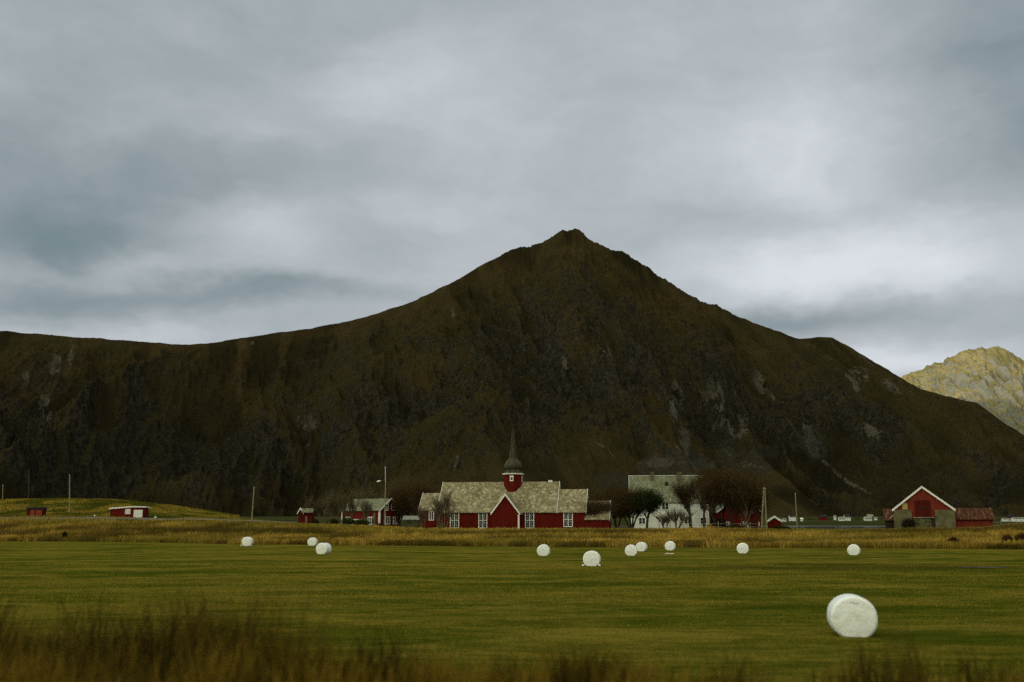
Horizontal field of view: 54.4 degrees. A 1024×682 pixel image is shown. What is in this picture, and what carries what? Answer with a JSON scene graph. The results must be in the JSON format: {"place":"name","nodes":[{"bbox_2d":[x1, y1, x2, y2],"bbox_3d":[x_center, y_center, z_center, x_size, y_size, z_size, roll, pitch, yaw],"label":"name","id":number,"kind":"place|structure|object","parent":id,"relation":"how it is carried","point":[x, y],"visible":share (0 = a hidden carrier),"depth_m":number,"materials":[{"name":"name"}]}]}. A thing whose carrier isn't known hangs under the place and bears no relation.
{"place":"outdoors","nodes":[
{"label":"outdoors","id":0,"kind":"place"},
{"bbox_2d":[0,517,310,523],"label":"road","id":1,"kind":"structure","parent":0,"point":[144,518],"depth_m":230.11,"materials":[{"name":"grey asphalt"}]},
{"bbox_2d":[0,228,1023,516],"bbox_3d":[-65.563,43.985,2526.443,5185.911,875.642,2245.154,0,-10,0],"label":"mountain","id":2,"kind":"structure","parent":0,"point":[578,358],"depth_m":2194.05,"materials":[{"name":"brown stone"}]},
{"bbox_2d":[0,499,1023,681],"bbox_3d":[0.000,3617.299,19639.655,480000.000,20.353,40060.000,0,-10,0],"label":"ground","id":3,"kind":"structure","parent":0,"point":[86,553],"depth_m":44.28,"materials":[{"name":"green plant"}]},
{"bbox_2d":[26,507,46,515],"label":"storage hut","id":4,"kind":"object","parent":3,"relation":"on","point":[37,511],"visible":0.62,"depth_m":248.38,"materials":[{"name":"red paint"}]},
{"bbox_2d":[36,510,41,515],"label":"door","id":5,"kind":"structure","parent":4,"relation":"in","point":[37,513],"depth_m":248.29,"materials":[{"name":"red paint"}]},
{"bbox_2d":[61,531,67,536],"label":"shrub","id":6,"kind":"object","parent":3,"relation":"on","point":[64,533],"visible":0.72,"depth_m":190.26,"materials":[{"name":"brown plant"}]},
{"bbox_2d":[69,475,69,512],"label":"utility pole","id":7,"kind":"object","parent":3,"relation":"on","point":[69,493],"visible":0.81,"depth_m":258.93,"materials":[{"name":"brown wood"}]},
{"bbox_2d":[0,498,239,519],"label":"knoll grass","id":8,"kind":"structure","parent":3,"relation":"on","point":[167,513],"depth_m":274.62,"materials":[{"name":"green plant"}]},
{"bbox_2d":[109,506,149,517],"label":"flat roofed shed","id":9,"kind":"structure","parent":3,"relation":"on","point":[136,511],"depth_m":245.78,"materials":[{"name":"red paint"}]},
{"bbox_2d":[133,510,142,517],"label":"door","id":10,"kind":"structure","parent":9,"relation":"in","point":[137,513],"depth_m":245.58,"materials":[{"name":"white paint"}]},
{"bbox_2d":[240,537,253,545],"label":"hay bale","id":11,"kind":"object","parent":3,"relation":"on","point":[247,541],"visible":0.95,"depth_m":149.12,"materials":[{"name":"plastic"}]},
{"bbox_2d":[251,486,254,519],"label":"utility pole","id":12,"kind":"object","parent":3,"relation":"on","point":[252,504],"visible":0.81,"depth_m":246.68,"materials":[{"name":"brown wood"}]},
{"bbox_2d":[297,507,313,522],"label":"outhouse","id":13,"kind":"structure","parent":3,"relation":"on","point":[305,515],"depth_m":222.53,"materials":[{"name":"red paint"}]},
{"bbox_2d":[307,537,317,545],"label":"hay bale","id":14,"kind":"object","parent":3,"relation":"on","point":[313,541],"visible":1,"depth_m":151.22,"materials":[{"name":"plastic"}]},
{"bbox_2d":[300,493,326,519],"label":"bare tree","id":15,"kind":"object","parent":3,"relation":"on","point":[317,506],"visible":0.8,"depth_m":235.74,"materials":[{"name":"brown plant"}]},
{"bbox_2d":[310,519,319,523],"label":"shrub","id":16,"kind":"object","parent":3,"relation":"on","point":[313,521],"visible":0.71,"depth_m":214.14,"materials":[{"name":"green plant"}]},
{"bbox_2d":[316,543,331,553],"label":"hay bale","id":17,"kind":"object","parent":3,"relation":"on","point":[323,548],"visible":0.9,"depth_m":107.39,"materials":[{"name":"plastic"}]},
{"bbox_2d":[319,487,339,523],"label":"bare tree","id":18,"kind":"object","parent":3,"relation":"on","point":[325,510],"visible":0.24,"depth_m":242.24,"materials":[{"name":"brown plant"}]},
{"bbox_2d":[323,491,343,523],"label":"bare tree","id":19,"kind":"object","parent":3,"relation":"on","point":[330,505],"visible":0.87,"depth_m":221.48,"materials":[{"name":"brown plant"}]},
{"bbox_2d":[330,518,338,523],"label":"shrub","id":20,"kind":"object","parent":3,"relation":"on","point":[333,521],"visible":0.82,"depth_m":215.17,"materials":[{"name":"green plant"}]},
{"bbox_2d":[339,517,354,524],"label":"shrub","id":21,"kind":"object","parent":3,"relation":"on","point":[347,521],"visible":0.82,"depth_m":212.03,"materials":[{"name":"green plant"}]},
{"bbox_2d":[340,489,363,517],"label":"bare tree","id":22,"kind":"object","parent":3,"relation":"on","point":[351,505],"visible":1,"depth_m":218.51,"materials":[{"name":"brown plant"}]},
{"bbox_2d":[353,519,368,524],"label":"shrub","id":23,"kind":"object","parent":3,"relation":"on","point":[359,521],"visible":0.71,"depth_m":211.05,"materials":[{"name":"green plant"}]},
{"bbox_2d":[358,492,374,523],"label":"bare tree","id":24,"kind":"object","parent":3,"relation":"on","point":[366,512],"visible":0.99,"depth_m":218.11,"materials":[{"name":"brown plant"}]},
{"bbox_2d":[351,480,386,498],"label":"bare tree","id":25,"kind":"object","parent":3,"relation":"on","point":[361,492],"visible":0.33,"depth_m":257.55,"materials":[{"name":"brown plant"}]},
{"bbox_2d":[341,498,400,526],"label":"red farmhouse","id":26,"kind":"object","parent":3,"relation":"on","point":[378,509],"visible":0.48,"depth_m":231.71,"materials":[{"name":"paint"}]},
{"bbox_2d":[368,517,372,524],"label":"window","id":27,"kind":"structure","parent":26,"relation":"in","point":[370,519],"depth_m":229.63,"materials":[{"name":"white paint"}]},
{"bbox_2d":[386,516,389,523],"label":"window","id":28,"kind":"structure","parent":26,"relation":"in","point":[387,517],"depth_m":230.79,"materials":[{"name":"white paint"}]},
{"bbox_2d":[373,513,375,525],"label":"stone post","id":29,"kind":"object","parent":3,"relation":"on","point":[374,516],"visible":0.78,"depth_m":210.50,"materials":[{"name":"stone"}]},
{"bbox_2d":[377,480,385,523],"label":"street lamp","id":30,"kind":"object","parent":3,"relation":"on","point":[385,501],"visible":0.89,"depth_m":219.10,"materials":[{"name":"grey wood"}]},
{"bbox_2d":[384,485,416,526],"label":"bare tree","id":31,"kind":"object","parent":3,"relation":"on","point":[401,499],"visible":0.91,"depth_m":231.95,"materials":[{"name":"brown plant"}]},
{"bbox_2d":[402,516,419,527],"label":"grey shed","id":32,"kind":"structure","parent":3,"relation":"on","point":[412,521],"depth_m":218.40,"materials":[{"name":"wood"}]},
{"bbox_2d":[393,476,428,517],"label":"bare tree","id":33,"kind":"object","parent":3,"relation":"on","point":[414,485],"visible":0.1,"depth_m":237.27,"materials":[{"name":"brown plant"}]},
{"bbox_2d":[417,503,429,528],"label":"bare tree","id":34,"kind":"object","parent":3,"relation":"on","point":[420,514],"visible":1,"depth_m":192.73,"materials":[{"name":"brown plant"}]},
{"bbox_2d":[408,479,440,514],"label":"bare tree","id":35,"kind":"object","parent":3,"relation":"on","point":[417,497],"visible":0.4,"depth_m":226.47,"materials":[{"name":"brown plant"}]},
{"bbox_2d":[434,496,443,528],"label":"bare tree","id":36,"kind":"object","parent":3,"relation":"on","point":[436,516],"visible":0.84,"depth_m":192.92,"materials":[{"name":"brown plant"}]},
{"bbox_2d":[429,491,456,527],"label":"bare tree","id":37,"kind":"object","parent":3,"relation":"on","point":[446,503],"visible":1,"depth_m":192.01,"materials":[{"name":"brown plant"}]},
{"bbox_2d":[0,514,1023,548],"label":"tall grass","id":38,"kind":"structure","parent":3,"relation":"on","point":[196,530],"depth_m":167.35,"materials":[{"name":"yellow plant"}]},
{"bbox_2d":[0,567,1023,681],"bbox_3d":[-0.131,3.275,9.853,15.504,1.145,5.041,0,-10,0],"label":"verge grass","id":39,"kind":"structure","parent":3,"relation":"on","point":[579,674],"depth_m":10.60,"materials":[{"name":"brown plant"}]},
{"bbox_2d":[419,424,611,528],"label":"church","id":40,"kind":"structure","parent":3,"relation":"on","point":[513,500],"depth_m":198.11,"materials":[{"name":"red paint"}]},
{"bbox_2d":[429,511,433,519],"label":"window","id":41,"kind":"structure","parent":40,"relation":"in","point":[431,514],"depth_m":199.41,"materials":[{"name":"white paint"}]},
{"bbox_2d":[450,513,458,527],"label":"window","id":42,"kind":"structure","parent":40,"relation":"in","point":[454,519],"depth_m":198.20,"materials":[{"name":"white paint"}]},
{"bbox_2d":[478,513,486,527],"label":"window","id":43,"kind":"structure","parent":40,"relation":"in","point":[482,517],"depth_m":197.28,"materials":[{"name":"white paint"}]},
{"bbox_2d":[525,513,533,527],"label":"window","id":44,"kind":"structure","parent":40,"relation":"in","point":[529,517],"depth_m":195.75,"materials":[{"name":"white paint"}]},
{"bbox_2d":[563,513,572,526],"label":"window","id":45,"kind":"structure","parent":40,"relation":"in","point":[567,517],"depth_m":194.65,"materials":[{"name":"white paint"}]},
{"bbox_2d":[537,544,549,555],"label":"hay bale","id":46,"kind":"object","parent":3,"relation":"on","point":[543,549],"visible":0.94,"depth_m":101.75,"materials":[{"name":"plastic"}]},
{"bbox_2d":[560,473,583,488],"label":"bare tree","id":47,"kind":"object","parent":3,"relation":"on","point":[566,485],"visible":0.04,"depth_m":259.99,"materials":[{"name":"brown plant"}]},
{"bbox_2d":[582,551,600,565],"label":"hay bale","id":48,"kind":"object","parent":3,"relation":"on","point":[591,558],"visible":0.96,"depth_m":77.40,"materials":[{"name":"plastic"}]},
{"bbox_2d":[579,494,619,517],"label":"bare tree","id":49,"kind":"object","parent":3,"relation":"on","point":[591,507],"visible":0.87,"depth_m":195.08,"materials":[{"name":"brown plant"}]},
{"bbox_2d":[589,488,629,518],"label":"bare tree","id":50,"kind":"object","parent":3,"relation":"on","point":[616,512],"visible":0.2,"depth_m":204.64,"materials":[{"name":"brown plant"}]},
{"bbox_2d":[599,480,641,527],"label":"bare tree","id":51,"kind":"object","parent":3,"relation":"on","point":[614,518],"visible":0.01,"depth_m":210.56,"materials":[{"name":"brown plant"}]},
{"bbox_2d":[600,483,646,527],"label":"bare tree","id":52,"kind":"object","parent":3,"relation":"on","point":[630,509],"visible":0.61,"depth_m":205.71,"materials":[{"name":"brown plant"}]},
{"bbox_2d":[625,544,636,555],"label":"hay bale","id":53,"kind":"object","parent":3,"relation":"on","point":[631,550],"visible":1,"depth_m":103.45,"materials":[{"name":"plastic"}]},
{"bbox_2d":[636,542,646,550],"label":"hay bale","id":54,"kind":"object","parent":3,"relation":"on","point":[641,546],"visible":0.89,"depth_m":119.44,"materials":[{"name":"plastic"}]},
{"bbox_2d":[626,486,669,527],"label":"evergreen tree","id":55,"kind":"object","parent":3,"relation":"on","point":[651,503],"visible":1,"depth_m":201.28,"materials":[{"name":"green plant"}]},
{"bbox_2d":[652,512,676,527],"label":"bare tree","id":56,"kind":"object","parent":3,"relation":"on","point":[665,517],"visible":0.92,"depth_m":208.86,"materials":[{"name":"brown plant"}]},
{"bbox_2d":[629,472,708,528],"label":"white farmhouse","id":57,"kind":"object","parent":3,"relation":"on","point":[660,483],"visible":0.38,"depth_m":234.05,"materials":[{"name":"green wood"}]},
{"bbox_2d":[638,517,645,523],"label":"window","id":58,"kind":"structure","parent":57,"relation":"in","point":[642,520],"depth_m":233.88,"materials":[{"name":"white paint"}]},
{"bbox_2d":[661,503,668,509],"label":"window","id":59,"kind":"structure","parent":57,"relation":"in","point":[667,504],"depth_m":233.79,"materials":[{"name":"white paint"}]},
{"bbox_2d":[665,541,675,549],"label":"hay bale","id":60,"kind":"object","parent":3,"relation":"on","point":[670,545],"visible":0.98,"depth_m":126.02,"materials":[{"name":"plastic"}]},
{"bbox_2d":[664,506,696,527],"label":"bare tree","id":61,"kind":"object","parent":3,"relation":"on","point":[682,520],"visible":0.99,"depth_m":205.29,"materials":[{"name":"brown plant"}]},
{"bbox_2d":[666,474,703,527],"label":"bare tree","id":62,"kind":"object","parent":3,"relation":"on","point":[684,496],"visible":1,"depth_m":205.90,"materials":[{"name":"brown plant"}]},
{"bbox_2d":[691,467,724,527],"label":"bare tree","id":63,"kind":"object","parent":3,"relation":"on","point":[711,490],"visible":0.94,"depth_m":213.05,"materials":[{"name":"brown plant"}]},
{"bbox_2d":[659,522,758,527],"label":"fence","id":64,"kind":"object","parent":3,"relation":"on","point":[705,523],"visible":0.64,"depth_m":201.71,"materials":[{"name":"white wood"}]},
{"bbox_2d":[684,461,748,527],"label":"bare tree","id":65,"kind":"object","parent":3,"relation":"on","point":[712,510],"visible":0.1,"depth_m":221.47,"materials":[{"name":"brown plant"}]},
{"bbox_2d":[716,518,726,526],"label":"shrub","id":66,"kind":"object","parent":3,"relation":"on","point":[719,521],"visible":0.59,"depth_m":221.96,"materials":[{"name":"brown plant"}]},
{"bbox_2d":[711,464,753,525],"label":"bare tree","id":67,"kind":"object","parent":3,"relation":"on","point":[726,482],"visible":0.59,"depth_m":213.21,"materials":[{"name":"brown plant"}]},
{"bbox_2d":[721,525,745,528],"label":"shrub","id":68,"kind":"object","parent":3,"relation":"on","point":[733,526],"visible":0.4,"depth_m":195.84,"materials":[{"name":"green plant"}]},
{"bbox_2d":[710,504,760,527],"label":"red house","id":69,"kind":"structure","parent":3,"relation":"on","point":[718,512],"depth_m":232.38,"materials":[{"name":"paint"}]},
{"bbox_2d":[737,543,748,552],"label":"hay bale","id":70,"kind":"object","parent":3,"relation":"on","point":[742,547],"visible":0.93,"depth_m":112.43,"materials":[{"name":"plastic"}]},
{"bbox_2d":[720,468,771,526],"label":"bare tree","id":71,"kind":"object","parent":3,"relation":"on","point":[742,501],"visible":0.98,"depth_m":211.82,"materials":[{"name":"brown plant"}]},
{"bbox_2d":[743,478,774,528],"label":"bare tree","id":72,"kind":"object","parent":3,"relation":"on","point":[758,512],"visible":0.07,"depth_m":217.88,"materials":[{"name":"brown plant"}]},
{"bbox_2d":[761,487,767,527],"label":"twin pole","id":73,"kind":"object","parent":3,"relation":"on","point":[764,497],"visible":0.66,"depth_m":209.90,"materials":[{"name":"brown wood"}]},
{"bbox_2d":[767,516,781,527],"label":"red shed","id":74,"kind":"structure","parent":3,"relation":"on","point":[773,521],"depth_m":227.92,"materials":[{"name":"paint"}]},
{"bbox_2d":[771,525,790,528],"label":"shrub","id":75,"kind":"object","parent":3,"relation":"on","point":[779,527],"visible":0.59,"depth_m":200.69,"materials":[{"name":"green plant"}]},
{"bbox_2d":[788,514,795,520],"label":"house","id":76,"kind":"structure","parent":3,"relation":"on","point":[792,517],"depth_m":1299.65,"materials":[{"name":"white wood"}]},
{"bbox_2d":[795,493,797,528],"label":"utility pole","id":77,"kind":"object","parent":3,"relation":"on","point":[796,512],"visible":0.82,"depth_m":236.39,"materials":[{"name":"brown wood"}]},
{"bbox_2d":[818,515,827,520],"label":"house","id":78,"kind":"structure","parent":3,"relation":"on","point":[822,517],"depth_m":1319.22,"materials":[{"name":"red paint"}]},
{"bbox_2d":[843,514,850,520],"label":"house","id":79,"kind":"structure","parent":3,"relation":"on","point":[847,517],"depth_m":1309.55,"materials":[{"name":"white wood"}]},
{"bbox_2d":[827,594,877,636],"bbox_3d":[10.033,8.103,29.405,1.311,1.180,1.273,-2,-11,11],"label":"hay bale","id":80,"kind":"object","parent":3,"relation":"on","point":[850,615],"visible":0.96,"depth_m":28.85,"materials":[{"name":"plastic"}]},
{"bbox_2d":[847,544,860,554],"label":"hay bale","id":81,"kind":"object","parent":3,"relation":"on","point":[853,549],"visible":0.92,"depth_m":105.22,"materials":[{"name":"plastic"}]},
{"bbox_2d":[863,516,871,520],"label":"house","id":82,"kind":"structure","parent":3,"relation":"on","point":[867,518],"depth_m":1309.37,"materials":[{"name":"white wood"}]},
{"bbox_2d":[899,517,916,527],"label":"shrub","id":83,"kind":"object","parent":3,"relation":"on","point":[909,522],"visible":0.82,"depth_m":181.58,"materials":[{"name":"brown plant"}]},
{"bbox_2d":[883,486,995,528],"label":"barn","id":84,"kind":"structure","parent":3,"relation":"on","point":[922,506],"depth_m":183.22,"materials":[{"name":"red paint"}]},
{"bbox_2d":[914,500,930,516],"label":"loft door","id":85,"kind":"structure","parent":84,"relation":"in","point":[922,507],"depth_m":183.57,"materials":[{"name":"red paint"}]},
{"bbox_2d":[947,536,958,541],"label":"shrub","id":86,"kind":"object","parent":3,"relation":"on","point":[951,539],"visible":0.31,"depth_m":138.04,"materials":[{"name":"brown plant"}]},
{"bbox_2d":[970,567,1004,567],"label":"puddle","id":87,"kind":"object","parent":3,"relation":"on","point":[987,567],"visible":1,"depth_m":74.14,"materials":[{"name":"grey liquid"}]},
{"bbox_2d":[1001,518,1009,521],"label":"house","id":88,"kind":"structure","parent":3,"relation":"on","point":[1005,519],"depth_m":1279.61,"materials":[{"name":"white wood"}]},
{"bbox_2d":[1000,534,1012,542],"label":"shrub","id":89,"kind":"object","parent":3,"relation":"on","point":[1006,537],"visible":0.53,"depth_m":136.14,"materials":[{"name":"brown plant"}]},
{"bbox_2d":[1011,517,1023,521],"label":"house","id":90,"kind":"structure","parent":3,"relation":"on","point":[1016,519],"depth_m":1269.95,"materials":[{"name":"white wood"}]},
{"bbox_2d":[1013,532,1023,540],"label":"shrub","id":91,"kind":"object","parent":3,"relation":"on","point":[1021,536],"visible":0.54,"depth_m":138.16,"materials":[{"name":"brown plant"}]},
{"bbox_2d":[0,0,1023,376],"label":"sky","id":92,"kind":"structure","parent":0,"point":[850,172],"materials":[{"name":"grey"}]},
{"bbox_2d":[611,527,885,528],"bbox_3d":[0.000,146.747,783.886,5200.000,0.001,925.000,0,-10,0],"label":"road","id":93,"kind":"structure","parent":0,"point":[825,527],"depth_m":751.02,"materials":[{"name":"grey asphalt"}]},
{"bbox_2d":[901,346,1023,434],"bbox_3d":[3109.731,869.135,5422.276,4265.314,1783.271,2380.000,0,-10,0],"label":"distant mountain","id":94,"kind":"structure","parent":0,"point":[991,380],"depth_m":5554.47,"materials":[{"name":"beige stone"}]}
]}

